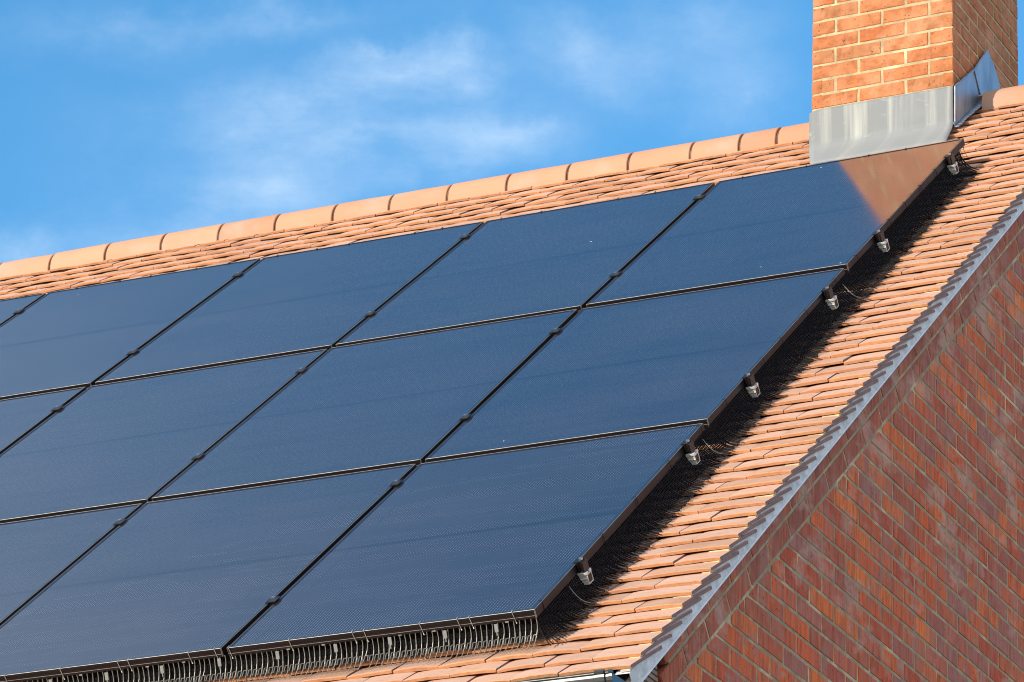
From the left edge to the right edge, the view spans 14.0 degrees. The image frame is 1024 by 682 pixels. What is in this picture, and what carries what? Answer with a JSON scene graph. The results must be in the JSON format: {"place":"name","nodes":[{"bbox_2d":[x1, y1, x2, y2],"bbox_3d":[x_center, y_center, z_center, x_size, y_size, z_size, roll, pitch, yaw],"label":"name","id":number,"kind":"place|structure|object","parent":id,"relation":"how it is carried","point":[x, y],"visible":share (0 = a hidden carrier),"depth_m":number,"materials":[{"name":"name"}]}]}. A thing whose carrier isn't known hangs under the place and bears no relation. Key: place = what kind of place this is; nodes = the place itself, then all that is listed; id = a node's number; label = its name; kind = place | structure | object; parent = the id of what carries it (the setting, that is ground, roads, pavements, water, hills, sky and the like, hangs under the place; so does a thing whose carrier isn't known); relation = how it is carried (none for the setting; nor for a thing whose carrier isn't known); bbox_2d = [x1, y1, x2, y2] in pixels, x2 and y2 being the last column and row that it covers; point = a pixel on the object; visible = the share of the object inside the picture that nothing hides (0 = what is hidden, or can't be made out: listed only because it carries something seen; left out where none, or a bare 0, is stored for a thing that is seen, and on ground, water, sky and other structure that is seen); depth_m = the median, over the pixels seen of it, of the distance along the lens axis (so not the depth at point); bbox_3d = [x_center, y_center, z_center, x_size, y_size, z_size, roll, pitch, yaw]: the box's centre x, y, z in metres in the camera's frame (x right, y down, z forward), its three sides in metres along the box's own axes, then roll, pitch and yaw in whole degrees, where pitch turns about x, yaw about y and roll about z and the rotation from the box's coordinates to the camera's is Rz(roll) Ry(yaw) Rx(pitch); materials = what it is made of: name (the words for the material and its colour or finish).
{"place":"outdoors","nodes":[
{"label":"outdoors","id":0,"kind":"place"},
{"bbox_2d":[0,0,1023,262],"label":"sky","id":1,"kind":"structure","parent":0,"point":[121,120],"materials":[{"name":"blue"}]},
{"label":"ground","id":2,"kind":"structure","parent":0,"visible":0},
{"bbox_2d":[0,0,1023,681],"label":"brick house","id":3,"kind":"structure","parent":2,"relation":"on","point":[852,510],"depth_m":16.14,"materials":[{"name":"ceramic"}]},
{"bbox_2d":[113,439,699,526],"bbox_3d":[-0.906,0.627,15.404,3.451,0.092,0.088,-9,-25,25],"label":"mounting rail","id":4,"kind":"object","parent":3,"relation":"attached to","point":[692,455],"visible":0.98,"depth_m":14.69,"materials":[{"name":"metal"}]},
{"bbox_2d":[265,557,593,605],"bbox_3d":[-1.300,0.991,14.430,3.451,0.092,0.088,-9,-25,25],"label":"mounting rail","id":5,"kind":"object","parent":3,"relation":"attached to","point":[584,574],"visible":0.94,"depth_m":13.71,"materials":[{"name":"metal"}]},
{"bbox_2d":[0,503,141,625],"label":"solar panel","id":6,"kind":"object","parent":5,"relation":"attached to","point":[38,555],"visible":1,"depth_m":15.60,"materials":[{"name":"blue glass"}]},
{"bbox_2d":[0,464,416,681],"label":"solar panel","id":7,"kind":"object","parent":5,"relation":"attached to","point":[197,577],"visible":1,"depth_m":14.77,"materials":[{"name":"blue glass"}]},
{"bbox_2d":[4,610,543,681],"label":"wire guard","id":8,"kind":"object","parent":7,"relation":"attached to","point":[496,635],"visible":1,"depth_m":13.70,"materials":[{"name":"black metal"}]},
{"bbox_2d":[227,423,704,655],"bbox_3d":[-0.129,0.668,14.356,1.138,1.154,1.331,-9,-25,25],"label":"solar panel","id":9,"kind":"object","parent":5,"relation":"attached to","point":[491,538],"visible":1,"depth_m":14.25,"materials":[{"name":"blue glass"}]},
{"bbox_2d":[50,286,838,412],"bbox_3d":[-0.837,0.153,17.143,4.641,0.092,0.088,-9,-25,25],"label":"mounting rail","id":10,"kind":"object","parent":3,"relation":"attached to","point":[831,300],"visible":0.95,"depth_m":16.19,"materials":[{"name":"metal"}]},
{"bbox_2d":[191,373,759,460],"bbox_3d":[-1.193,0.481,16.263,4.641,0.092,0.088,-9,-25,25],"label":"mounting rail","id":11,"kind":"object","parent":3,"relation":"attached to","point":[752,388],"visible":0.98,"depth_m":15.30,"materials":[{"name":"metal"}]},
{"bbox_2d":[0,387,85,453],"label":"solar panel","id":12,"kind":"object","parent":11,"relation":"attached to","point":[21,417],"visible":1,"depth_m":17.73,"materials":[{"name":"blue glass"}]},
{"bbox_2d":[0,349,327,523],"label":"solar panel","id":13,"kind":"object","parent":11,"relation":"attached to","point":[143,441],"visible":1,"depth_m":16.89,"materials":[{"name":"blue glass"}]},
{"bbox_2d":[152,309,577,500],"bbox_3d":[-0.541,0.246,16.397,1.149,1.156,1.334,-9,-25,25],"label":"solar panel","id":14,"kind":"object","parent":11,"relation":"attached to","point":[385,403],"visible":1,"depth_m":16.32,"materials":[{"name":"blue glass"}]},
{"bbox_2d":[425,268,844,462],"bbox_3d":[0.494,0.087,15.918,1.143,1.156,1.334,-9,-25,25],"label":"solar panel","id":15,"kind":"object","parent":11,"relation":"attached to","point":[664,362],"visible":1,"depth_m":15.84,"materials":[{"name":"blue glass"}]},
{"bbox_2d":[13,153,958,314],"bbox_3d":[-1.255,-0.268,19.194,6.981,0.092,0.088,-9,-25,25],"label":"mounting rail","id":16,"kind":"object","parent":3,"relation":"attached to","point":[952,165],"visible":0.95,"depth_m":17.76,"materials":[{"name":"metal"}]},
{"bbox_2d":[126,230,889,355],"bbox_3d":[-1.634,0.081,18.258,6.981,0.092,0.088,-9,-25,25],"label":"mounting rail","id":17,"kind":"object","parent":3,"relation":"attached to","point":[882,243],"visible":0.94,"depth_m":16.82,"materials":[{"name":"metal"}]},
{"bbox_2d":[0,293,45,325],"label":"solar panel","id":18,"kind":"object","parent":17,"relation":"attached to","point":[9,307],"visible":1,"depth_m":19.85,"materials":[{"name":"blue glass"}]},
{"bbox_2d":[0,258,259,399],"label":"solar panel","id":19,"kind":"object","parent":17,"relation":"attached to","point":[79,337],"visible":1,"depth_m":18.97,"materials":[{"name":"blue glass"}]},
{"bbox_2d":[95,221,483,384],"bbox_3d":[-0.952,-0.171,18.425,1.176,1.139,1.314,-9,-25,25],"label":"solar panel","id":20,"kind":"object","parent":17,"relation":"attached to","point":[327,298],"visible":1,"depth_m":18.35,"materials":[{"name":"blue glass"}]},
{"bbox_2d":[336,182,714,346],"bbox_3d":[0.081,-0.329,17.940,1.143,1.130,1.304,-9,-25,25],"label":"solar panel","id":21,"kind":"object","parent":17,"relation":"attached to","point":[540,263],"visible":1,"depth_m":17.87,"materials":[{"name":"blue glass"}]},
{"bbox_2d":[586,138,964,307],"bbox_3d":[1.122,-0.494,17.467,1.147,1.156,1.334,-9,-25,25],"label":"solar panel","id":22,"kind":"object","parent":17,"relation":"attached to","point":[824,216],"visible":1,"depth_m":17.38,"materials":[{"name":"blue glass"}]},
{"bbox_2d":[537,151,978,645],"bbox_3d":[1.044,0.076,15.621,0.108,3.489,3.964,-9,-25,25],"label":"wire guard","id":23,"kind":"object","parent":22,"relation":"attached to","point":[775,358],"visible":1,"depth_m":15.21,"materials":[{"name":"black metal"}]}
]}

